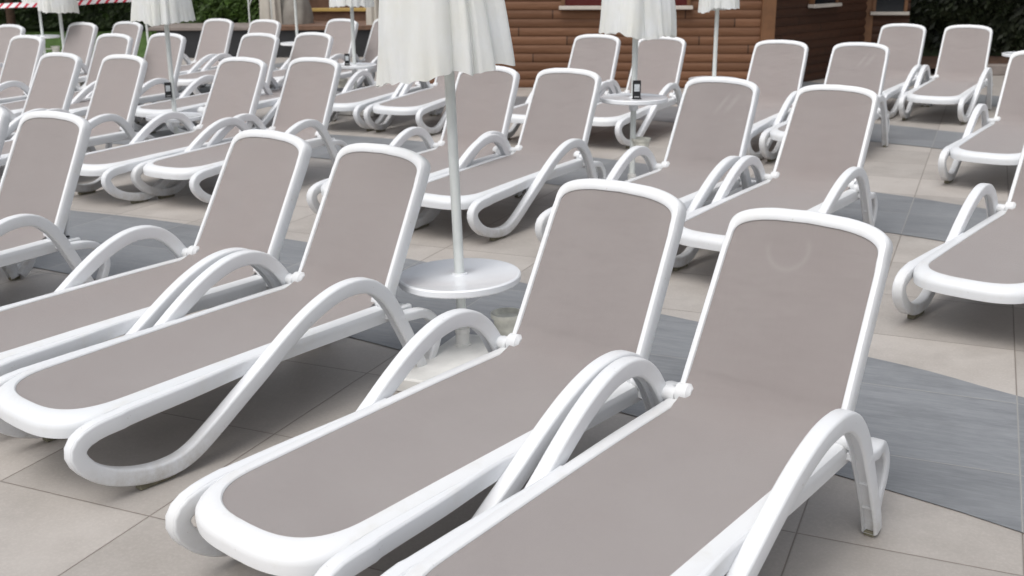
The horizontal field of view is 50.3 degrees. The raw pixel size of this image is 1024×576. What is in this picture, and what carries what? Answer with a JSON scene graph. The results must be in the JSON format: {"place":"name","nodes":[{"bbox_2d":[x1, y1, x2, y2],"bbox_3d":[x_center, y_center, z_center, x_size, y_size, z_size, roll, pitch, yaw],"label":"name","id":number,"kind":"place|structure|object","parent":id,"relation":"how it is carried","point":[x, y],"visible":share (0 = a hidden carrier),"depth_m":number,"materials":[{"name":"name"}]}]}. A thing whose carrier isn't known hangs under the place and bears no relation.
{"place":"outdoors","nodes":[
{"label":"outdoors","id":0,"kind":"place"},
{"bbox_2d":[0,0,148,43],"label":"barrier tape","id":1,"kind":"object","parent":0,"point":[17,5],"visible":0.54,"depth_m":19.65,"materials":[{"name":"plastic"}]},
{"bbox_2d":[25,31,151,56],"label":"lawn","id":2,"kind":"structure","parent":0,"point":[58,42],"depth_m":25.04,"materials":[{"name":"green plant"}]},
{"bbox_2d":[4,0,15,24],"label":"tree","id":3,"kind":"object","parent":2,"relation":"on","point":[10,16],"depth_m":27.38,"materials":[{"name":"brown plant"}]},
{"bbox_2d":[0,0,151,31],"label":"hedge","id":4,"kind":"object","parent":2,"relation":"on","point":[104,16],"visible":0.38,"depth_m":28.30,"materials":[{"name":"green plant"}]},
{"bbox_2d":[0,57,1023,575],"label":"floor","id":5,"kind":"structure","parent":0,"point":[58,517],"depth_m":4.32,"materials":[{"name":"beige tile"}]},
{"bbox_2d":[0,107,23,270],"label":"sun lounger","id":6,"kind":"object","parent":5,"relation":"on","point":[5,117],"visible":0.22,"depth_m":6.16,"materials":[{"name":"plastic"}]},
{"bbox_2d":[0,24,25,74],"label":"sun lounger","id":7,"kind":"object","parent":5,"relation":"on","point":[8,32],"visible":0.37,"depth_m":14.11,"materials":[{"name":"plastic"}]},
{"bbox_2d":[0,35,44,103],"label":"sun lounger","id":8,"kind":"object","parent":5,"relation":"on","point":[24,53],"visible":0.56,"depth_m":11.96,"materials":[{"name":"white resin"},{"name":"taupe mesh fabric"},{"name":"rubber"}]},
{"bbox_2d":[21,0,59,53],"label":"parasol","id":9,"kind":"object","parent":5,"relation":"on","point":[53,48],"visible":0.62,"depth_m":17.89,"materials":[{"name":"plastic"}]},
{"bbox_2d":[0,52,87,152],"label":"sun lounger","id":10,"kind":"object","parent":5,"relation":"on","point":[55,80],"visible":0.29,"depth_m":9.77,"materials":[{"name":"white resin"},{"name":"taupe mesh fabric"},{"name":"rubber"}]},
{"bbox_2d":[0,111,110,283],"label":"sun lounger","id":11,"kind":"object","parent":5,"relation":"on","point":[41,172],"visible":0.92,"depth_m":5.77,"materials":[{"name":"white resin"},{"name":"taupe mesh fabric"},{"name":"rubber"}]},
{"bbox_2d":[37,0,84,85],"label":"parasol","id":12,"kind":"object","parent":5,"relation":"on","point":[59,7],"visible":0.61,"depth_m":14.35,"materials":[{"name":"fabric"}]},
{"bbox_2d":[0,33,143,122],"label":"sun lounger","id":13,"kind":"object","parent":5,"relation":"on","point":[107,44],"visible":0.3,"depth_m":12.13,"materials":[{"name":"white resin"},{"name":"taupe mesh fabric"},{"name":"rubber"}]},
{"bbox_2d":[0,54,153,165],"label":"sun lounger","id":14,"kind":"object","parent":5,"relation":"on","point":[112,106],"visible":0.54,"depth_m":9.35,"materials":[{"name":"white resin"},{"name":"taupe mesh fabric"},{"name":"rubber"}]},
{"bbox_2d":[61,22,97,73],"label":"sun lounger","id":15,"kind":"object","parent":5,"relation":"on","point":[80,38],"visible":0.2,"depth_m":14.51,"materials":[{"name":"fabric"}]},
{"bbox_2d":[77,21,142,86],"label":"sun lounger","id":16,"kind":"object","parent":5,"relation":"on","point":[133,30],"visible":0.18,"depth_m":14.64,"materials":[{"name":"white resin"},{"name":"taupe mesh fabric"},{"name":"rubber"}]},
{"bbox_2d":[69,33,189,118],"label":"sun lounger","id":17,"kind":"object","parent":5,"relation":"on","point":[156,77],"visible":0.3,"depth_m":12.10,"materials":[{"name":"white resin"},{"name":"taupe mesh fabric"},{"name":"rubber"}]},
{"bbox_2d":[0,129,311,376],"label":"sun lounger","id":18,"kind":"object","parent":5,"relation":"on","point":[255,194],"visible":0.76,"depth_m":4.96,"materials":[{"name":"plastic"}]},
{"bbox_2d":[131,0,202,133],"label":"parasol","id":19,"kind":"object","parent":5,"relation":"on","point":[166,13],"visible":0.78,"depth_m":9.70,"materials":[{"name":"fabric"}]},
{"bbox_2d":[164,82,171,97],"bbox_3d":[-3.155,-1.818,10.011,0.068,0.135,0.044,-6,18,-19],"label":"card holder","id":20,"kind":"object","parent":19,"relation":"attached to","point":[168,90],"visible":1,"depth_m":10.01,"materials":[{"name":"black plastic"}]},
{"bbox_2d":[75,57,267,203],"bbox_3d":[-2.728,-1.287,8.655,0.738,0.952,1.800,10,20,31],"label":"sun lounger","id":21,"kind":"object","parent":5,"relation":"on","point":[237,86],"visible":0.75,"depth_m":8.88,"materials":[{"name":"fabric"}]},
{"bbox_2d":[149,0,259,34],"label":"hedge","id":22,"kind":"object","parent":5,"relation":"on","point":[234,11],"visible":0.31,"depth_m":21.59,"materials":[{"name":"green plant"}]},
{"bbox_2d":[134,33,279,133],"bbox_3d":[-3.237,-2.176,11.614,0.738,0.963,1.778,9,19,30],"label":"sun lounger","id":23,"kind":"object","parent":5,"relation":"on","point":[263,47],"visible":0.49,"depth_m":11.92,"materials":[{"name":"fabric"}]},
{"bbox_2d":[0,143,440,490],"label":"sun lounger","id":24,"kind":"object","parent":5,"relation":"on","point":[341,281],"visible":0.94,"depth_m":4.21,"materials":[{"name":"plastic"}]},
{"bbox_2d":[131,57,346,202],"bbox_3d":[-2.072,-1.249,8.507,0.738,0.958,1.788,10,19,30],"label":"sun lounger","id":25,"kind":"object","parent":5,"relation":"on","point":[306,100],"visible":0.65,"depth_m":8.87,"materials":[{"name":"fabric"}]},
{"bbox_2d":[148,0,371,57],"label":"terrace","id":26,"kind":"structure","parent":5,"relation":"on","point":[323,13],"depth_m":20.46,"materials":[{"name":"stone"}]},
{"bbox_2d":[247,0,272,24],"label":"folding frame","id":27,"kind":"object","parent":26,"relation":"on","point":[249,10],"visible":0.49,"depth_m":20.65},
{"bbox_2d":[259,0,281,24],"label":"curtain","id":28,"kind":"object","parent":26,"relation":"on","point":[264,9],"visible":0.66,"depth_m":20.68,"materials":[{"name":"beige fabric"}]},
{"bbox_2d":[280,0,313,24],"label":"covered heap","id":29,"kind":"object","parent":26,"relation":"on","point":[304,13],"visible":0.76,"depth_m":20.83,"materials":[{"name":"beige fabric"}]},
{"bbox_2d":[366,0,378,24],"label":"curtain","id":30,"kind":"object","parent":26,"relation":"on","point":[372,14],"visible":0.42,"depth_m":20.50,"materials":[{"name":"beige fabric"}]},
{"bbox_2d":[192,32,338,128],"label":"sun lounger","id":31,"kind":"object","parent":5,"relation":"on","point":[312,44],"visible":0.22,"depth_m":12.23,"materials":[{"name":"fabric"}]},
{"bbox_2d":[280,0,297,45],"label":"parasol","id":32,"kind":"object","parent":5,"relation":"on","point":[296,28],"visible":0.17,"depth_m":17.07,"materials":[{"name":"plastic"}]},
{"bbox_2d":[329,0,379,116],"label":"parasol","id":33,"kind":"object","parent":5,"relation":"on","point":[354,66],"visible":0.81,"depth_m":12.75,"materials":[{"name":"fabric"}]},
{"bbox_2d":[344,54,349,64],"bbox_3d":[-1.945,-2.695,12.865,0.068,0.135,0.044,-3,17,-8],"label":"card holder","id":34,"kind":"object","parent":33,"relation":"on","point":[347,59],"visible":1,"depth_m":12.86,"materials":[{"name":"black plastic"}]},
{"bbox_2d":[329,70,432,130],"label":"sun lounger","id":35,"kind":"object","parent":5,"relation":"on","point":[357,101],"visible":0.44,"depth_m":11.91,"materials":[{"name":"plastic"}]},
{"bbox_2d":[363,71,458,135],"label":"sun lounger","id":36,"kind":"object","parent":5,"relation":"on","point":[419,104],"visible":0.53,"depth_m":11.37,"materials":[{"name":"plastic"}]},
{"bbox_2d":[306,65,522,229],"bbox_3d":[-0.625,-1.026,7.734,0.738,0.959,1.786,10,20,31],"label":"sun lounger","id":37,"kind":"object","parent":5,"relation":"on","point":[485,101],"visible":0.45,"depth_m":8.18,"materials":[{"name":"plastic"}]},
{"bbox_2d":[165,178,686,575],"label":"sun lounger","id":38,"kind":"object","parent":5,"relation":"on","point":[381,471],"visible":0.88,"depth_m":3.41,"materials":[{"name":"fabric"}]},
{"bbox_2d":[376,0,520,391],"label":"parasol","id":39,"kind":"object","parent":5,"relation":"on","point":[424,40],"visible":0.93,"depth_m":4.36,"materials":[{"name":"fabric"}]},
{"bbox_2d":[417,68,605,240],"bbox_3d":[-0.037,-0.962,7.516,0.738,0.954,1.796,10,20,32],"label":"sun lounger","id":40,"kind":"object","parent":5,"relation":"on","point":[556,129],"visible":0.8,"depth_m":7.83,"materials":[{"name":"fabric"}]},
{"bbox_2d":[33,210,1023,532],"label":"floor band","id":41,"kind":"object","parent":5,"relation":"on","point":[955,444],"visible":0.27,"depth_m":4.35,"materials":[{"name":"grey tile"}]},
{"bbox_2d":[112,123,986,240],"bbox_3d":[0.482,-0.860,8.816,15.971,0.001,2.228,10,19,30],"label":"floor band","id":42,"kind":"object","parent":5,"relation":"on","point":[916,217],"visible":0.18,"depth_m":7.84,"materials":[{"name":"grey tile"}]},
{"bbox_2d":[507,34,620,139],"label":"sun lounger","id":43,"kind":"object","parent":5,"relation":"on","point":[598,54],"visible":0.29,"depth_m":11.57,"materials":[{"name":"fabric"}]},
{"bbox_2d":[178,84,963,148],"bbox_3d":[1.676,-1.900,12.265,15.971,0.001,2.228,10,19,30],"label":"floor band","id":44,"kind":"object","parent":5,"relation":"on","point":[921,137],"visible":0.12,"depth_m":11.15,"materials":[{"name":"grey tile"}]},
{"bbox_2d":[167,18,233,99],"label":"sun lounger","id":45,"kind":"object","parent":44,"relation":"on","point":[215,37],"visible":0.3,"depth_m":15.24,"materials":[{"name":"fabric"}]},
{"bbox_2d":[177,19,280,94],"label":"sun lounger","id":46,"kind":"object","parent":44,"relation":"on","point":[273,27],"visible":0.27,"depth_m":14.82,"materials":[{"name":"plastic"}]},
{"bbox_2d":[270,19,363,88],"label":"sun lounger","id":47,"kind":"object","parent":44,"relation":"on","point":[338,31],"visible":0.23,"depth_m":15.11,"materials":[{"name":"fabric"}]},
{"bbox_2d":[335,19,377,93],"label":"sun lounger","id":48,"kind":"object","parent":44,"relation":"on","point":[371,54],"visible":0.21,"depth_m":15.43,"materials":[{"name":"plastic"}]},
{"bbox_2d":[381,208,892,575],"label":"sun lounger","id":49,"kind":"object","parent":5,"relation":"on","point":[739,443],"visible":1,"depth_m":3.23,"materials":[{"name":"grey fabric"}]},
{"bbox_2d":[274,62,999,106],"bbox_3d":[2.871,-2.940,15.713,15.971,0.001,2.228,10,19,30],"label":"floor band","id":50,"kind":"object","parent":5,"relation":"on","point":[982,99],"visible":0.05,"depth_m":14.05,"materials":[{"name":"grey tile"}]},
{"bbox_2d":[599,0,676,180],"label":"parasol","id":51,"kind":"object","parent":5,"relation":"on","point":[636,20],"visible":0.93,"depth_m":7.85,"materials":[{"name":"fabric"}]},
{"bbox_2d":[632,80,640,98],"bbox_3d":[0.917,-1.458,8.021,0.068,0.135,0.044,-1,17,-4],"label":"card holder","id":52,"kind":"object","parent":51,"relation":"on","point":[636,94],"visible":1,"depth_m":8.01,"materials":[{"name":"black plastic"}]},
{"bbox_2d":[592,36,685,148],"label":"sun lounger","id":53,"kind":"object","parent":5,"relation":"on","point":[660,61],"visible":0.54,"depth_m":11.36,"materials":[{"name":"fabric"}]},
{"bbox_2d":[535,77,759,242],"bbox_3d":[0.919,-0.765,6.834,0.738,0.958,1.788,12,20,35],"label":"sun lounger","id":54,"kind":"object","parent":5,"relation":"on","point":[706,151],"visible":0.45,"depth_m":7.27,"materials":[{"name":"fabric"}]},
{"bbox_2d":[429,0,910,87],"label":"log cabin","id":55,"kind":"object","parent":5,"relation":"on","point":[544,34],"visible":0.49,"depth_m":15.15,"materials":[{"name":"brown wood"}]},
{"bbox_2d":[559,0,692,9],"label":"window","id":56,"kind":"structure","parent":55,"relation":"in","point":[565,4],"depth_m":14.93,"materials":[{"name":"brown wood"}]},
{"bbox_2d":[808,0,841,7],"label":"window","id":57,"kind":"structure","parent":55,"relation":"in","point":[812,3],"depth_m":15.70,"materials":[{"name":"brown wood"}]},
{"bbox_2d":[870,0,909,14],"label":"window","id":58,"kind":"structure","parent":55,"relation":"in","point":[880,7],"depth_m":16.90,"materials":[{"name":"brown wood"}]},
{"bbox_2d":[688,0,739,80],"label":"parasol","id":59,"kind":"object","parent":5,"relation":"on","point":[705,6],"visible":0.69,"depth_m":11.36,"materials":[{"name":"fabric"}]},
{"bbox_2d":[672,84,878,270],"bbox_3d":[1.574,-0.650,6.465,0.738,0.944,1.815,12,21,35],"label":"sun lounger","id":60,"kind":"object","parent":5,"relation":"on","point":[821,158],"visible":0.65,"depth_m":6.85,"materials":[{"name":"white resin"},{"name":"synthetic mesh fabric"},{"name":"rubber"}]},
{"bbox_2d":[746,40,808,159],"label":"sun lounger","id":61,"kind":"object","parent":5,"relation":"on","point":[776,72],"visible":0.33,"depth_m":10.66,"materials":[{"name":"fabric"}]},
{"bbox_2d":[759,42,889,161],"bbox_3d":[2.879,-1.681,9.860,0.738,0.955,1.794,10,20,31],"label":"sun lounger","id":62,"kind":"object","parent":5,"relation":"on","point":[862,64],"visible":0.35,"depth_m":10.33,"materials":[{"name":"white resin"},{"name":"synthetic mesh fabric"},{"name":"rubber"}]},
{"bbox_2d":[877,23,926,118],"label":"sun lounger","id":63,"kind":"object","parent":5,"relation":"on","point":[904,43],"visible":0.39,"depth_m":13.13,"materials":[{"name":"white resin"},{"name":"synthetic mesh fabric"},{"name":"rubber"}]},
{"bbox_2d":[898,25,992,123],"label":"sun lounger","id":64,"kind":"object","parent":5,"relation":"on","point":[963,71],"visible":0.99,"depth_m":12.71,"materials":[{"name":"white resin"},{"name":"synthetic mesh fabric"},{"name":"rubber"}]},
{"bbox_2d":[892,145,1023,318],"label":"sun lounger","id":65,"kind":"object","parent":5,"relation":"on","point":[983,261],"visible":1,"depth_m":5.35,"materials":[{"name":"white resin"},{"name":"synthetic mesh fabric"},{"name":"rubber"}]},
{"bbox_2d":[909,0,1023,55],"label":"hedge","id":66,"kind":"object","parent":5,"relation":"on","point":[1003,20],"visible":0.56,"depth_m":18.58,"materials":[{"name":"green plant"}]},
{"bbox_2d":[938,50,1023,183],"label":"sun lounger","id":67,"kind":"object","parent":5,"relation":"on","point":[998,139],"visible":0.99,"depth_m":8.99,"materials":[{"name":"white resin"},{"name":"synthetic mesh fabric"},{"name":"rubber"}]},
{"bbox_2d":[987,64,1007,75],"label":"kerb","id":68,"kind":"structure","parent":5,"relation":"on","point":[998,69],"depth_m":16.60,"materials":[{"name":"stone"}]},
{"bbox_2d":[920,56,1009,67],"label":"soil","id":69,"kind":"structure","parent":0,"point":[931,61],"depth_m":17.99,"materials":[{"name":"brown soil"}]},
{"bbox_2d":[1002,52,1013,56],"bbox_3d":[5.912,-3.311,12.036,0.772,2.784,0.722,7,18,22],"label":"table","id":70,"kind":"object","parent":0,"point":[1006,54],"visible":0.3,"depth_m":12.38,"materials":[{"name":"plastic"}]}
]}

